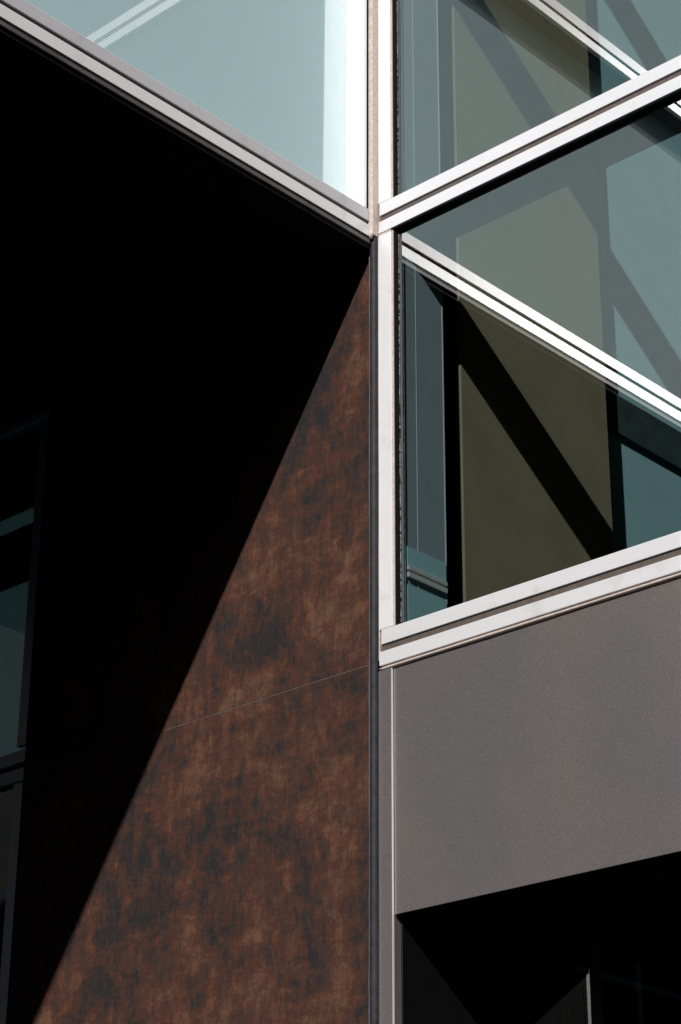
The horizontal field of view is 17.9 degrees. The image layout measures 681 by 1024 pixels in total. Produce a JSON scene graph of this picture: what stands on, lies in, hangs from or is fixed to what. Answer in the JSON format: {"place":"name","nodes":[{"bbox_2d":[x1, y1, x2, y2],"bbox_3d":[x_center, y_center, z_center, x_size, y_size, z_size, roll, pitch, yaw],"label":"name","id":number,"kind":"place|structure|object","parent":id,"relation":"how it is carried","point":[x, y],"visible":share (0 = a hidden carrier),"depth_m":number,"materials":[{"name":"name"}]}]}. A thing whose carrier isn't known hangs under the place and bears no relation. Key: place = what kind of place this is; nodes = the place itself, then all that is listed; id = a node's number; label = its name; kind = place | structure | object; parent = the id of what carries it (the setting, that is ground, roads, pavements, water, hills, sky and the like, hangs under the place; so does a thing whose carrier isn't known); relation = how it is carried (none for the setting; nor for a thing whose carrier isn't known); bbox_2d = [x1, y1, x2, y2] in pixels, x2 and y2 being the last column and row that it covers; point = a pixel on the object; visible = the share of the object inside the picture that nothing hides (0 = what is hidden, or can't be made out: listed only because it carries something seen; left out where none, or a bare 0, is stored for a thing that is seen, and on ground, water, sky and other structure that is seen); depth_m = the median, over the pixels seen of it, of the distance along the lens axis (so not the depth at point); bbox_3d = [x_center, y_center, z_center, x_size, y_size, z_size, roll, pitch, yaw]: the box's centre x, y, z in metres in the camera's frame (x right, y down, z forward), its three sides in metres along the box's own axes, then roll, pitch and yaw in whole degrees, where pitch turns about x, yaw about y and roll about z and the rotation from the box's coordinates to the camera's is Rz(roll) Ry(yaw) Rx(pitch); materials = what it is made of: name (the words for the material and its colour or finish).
{"place":"outdoors","nodes":[
{"label":"outdoors","id":0,"kind":"place"},
{"bbox_2d":[0,254,367,590],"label":"bay end wall","id":1,"kind":"structure","parent":0,"point":[19,443],"depth_m":15.39,"materials":[{"name":"black"}]},
{"bbox_2d":[0,17,370,429],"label":"soffit","id":2,"kind":"structure","parent":1,"relation":"attached to","point":[134,231],"depth_m":10.39,"materials":[{"name":"black metal"}]},
{"bbox_2d":[0,0,368,235],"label":"transom","id":3,"kind":"object","parent":2,"relation":"on","point":[52,32],"visible":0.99,"depth_m":9.70,"materials":[{"name":"metal"}]},
{"bbox_2d":[25,0,367,208],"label":"fritted window","id":4,"kind":"structure","parent":3,"relation":"on","point":[287,80],"depth_m":10.48,"materials":[{"name":"teal glass"}]},
{"bbox_2d":[368,0,379,238],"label":"corner joint","id":5,"kind":"object","parent":2,"relation":"on","point":[374,213],"visible":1,"depth_m":10.81,"materials":[{"name":"metal"}]},
{"bbox_2d":[572,0,680,1000],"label":"teal wall","id":6,"kind":"structure","parent":0,"point":[638,205],"depth_m":12.67,"materials":[{"name":"teal paint"}]},
{"bbox_3d":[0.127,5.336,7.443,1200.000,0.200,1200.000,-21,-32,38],"label":"ground","id":7,"kind":"structure","parent":0,"visible":0},
{"bbox_2d":[0,447,38,970],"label":"window","id":8,"kind":"structure","parent":7,"relation":"on","point":[18,474],"depth_m":12.17,"materials":[{"name":"black glass"}]},
{"bbox_2d":[0,407,50,1023],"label":"shaded window","id":9,"kind":"structure","parent":7,"relation":"on","point":[12,768],"depth_m":11.26,"materials":[{"name":"metal"}]},
{"bbox_2d":[379,668,401,1023],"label":"corner cladding","id":10,"kind":"structure","parent":7,"relation":"on","point":[385,881],"depth_m":9.17,"materials":[{"name":"grey metal"}]},
{"bbox_2d":[368,236,378,1023],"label":"joint gasket","id":11,"kind":"object","parent":10,"relation":"attached to","point":[373,970],"visible":1,"depth_m":9.63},
{"bbox_2d":[391,668,394,1023],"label":"strip edge","id":12,"kind":"object","parent":10,"relation":"attached to","point":[393,850],"visible":1,"depth_m":9.19,"materials":[{"name":"metal"}]},
{"bbox_2d":[379,666,680,1023],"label":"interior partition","id":13,"kind":"object","parent":7,"relation":"on","point":[624,1004],"visible":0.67,"depth_m":14.34,"materials":[{"name":"black"}]},
{"bbox_2d":[399,851,680,1023],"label":"entrance recess","id":14,"kind":"object","parent":7,"relation":"on","point":[511,956],"visible":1,"depth_m":9.20,"materials":[{"name":"black metal"}]},
{"bbox_2d":[394,578,680,913],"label":"wall cladding","id":15,"kind":"structure","parent":14,"relation":"attached to","point":[544,751],"depth_m":8.81,"materials":[{"name":"grey metal"}]},
{"bbox_2d":[588,943,604,1023],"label":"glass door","id":16,"kind":"structure","parent":14,"relation":"in","point":[594,949],"depth_m":9.06,"materials":[{"name":"black glass"}]},
{"bbox_2d":[577,944,680,993],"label":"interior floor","id":17,"kind":"structure","parent":14,"relation":"on","point":[660,968],"depth_m":10.09,"materials":[{"name":"black"}]},
{"bbox_2d":[438,0,461,607],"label":"dark column","id":18,"kind":"structure","parent":17,"relation":"on","point":[453,520],"depth_m":10.79,"materials":[{"name":"black"}]},
{"bbox_2d":[451,0,613,602],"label":"olive wall","id":19,"kind":"structure","parent":17,"relation":"on","point":[535,495],"depth_m":11.39,"materials":[{"name":"green paint"}]},
{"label":"interior side wall","id":20,"kind":"structure","parent":0,"visible":0},
{"bbox_2d":[379,55,680,249],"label":"transom","id":21,"kind":"object","parent":20,"relation":"attached to","point":[631,117],"visible":1,"depth_m":10.03,"materials":[{"name":"metal"}]},
{"bbox_2d":[378,0,439,204],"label":"window","id":22,"kind":"structure","parent":21,"relation":"on","point":[408,114],"depth_m":10.96,"materials":[{"name":"glass"}]},
{"bbox_2d":[379,531,680,670],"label":"transom","id":23,"kind":"object","parent":20,"relation":"attached to","point":[648,564],"visible":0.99,"depth_m":9.08,"materials":[{"name":"metal"}]},
{"bbox_2d":[378,229,447,630],"bbox_3d":[2.214,-1.083,8.633,5.182,2.265,0.384,-21,-32,38],"label":"window","id":24,"kind":"structure","parent":23,"relation":"on","point":[412,498],"depth_m":10.19,"materials":[{"name":"glass"}]},
{"bbox_2d":[378,241,381,651],"bbox_3d":[0.185,-0.335,10.084,0.014,2.212,0.026,-21,-32,38],"label":"corner filler","id":25,"kind":"object","parent":24,"relation":"attached to","point":[380,644],"visible":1,"depth_m":10.23,"materials":[{"name":"black"}]},
{"bbox_2d":[407,546,447,620],"bbox_3d":[0.399,0.431,9.835,0.014,0.515,0.272,-21,-32,38],"label":"window pane","id":26,"kind":"object","parent":24,"relation":"attached to","point":[420,603],"visible":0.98,"depth_m":9.87,"materials":[{"name":"teal glass"}]},
{"bbox_3d":[-0.752,4.549,8.748,2.391,2.276,0.050,-21,-32,38],"label":"bronze wall panel","id":27,"kind":"object","parent":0,"visible":0},
{"bbox_2d":[8,665,368,1023],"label":"bronze wall panel","id":28,"kind":"structure","parent":27,"relation":"on","point":[213,869],"depth_m":9.94,"materials":[{"name":"brown metal"}]},
{"bbox_2d":[25,254,368,773],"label":"bronze wall panel","id":29,"kind":"structure","parent":28,"relation":"on","point":[205,544],"depth_m":10.74,"materials":[{"name":"brown metal"}]},
{"bbox_2d":[26,664,368,774],"bbox_3d":[-0.737,1.019,10.376,2.385,0.005,0.019,-21,-32,38],"label":"seam filler","id":30,"kind":"object","parent":28,"relation":"attached to","point":[201,718],"visible":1,"depth_m":10.30,"materials":[{"name":"brown"}]}
]}

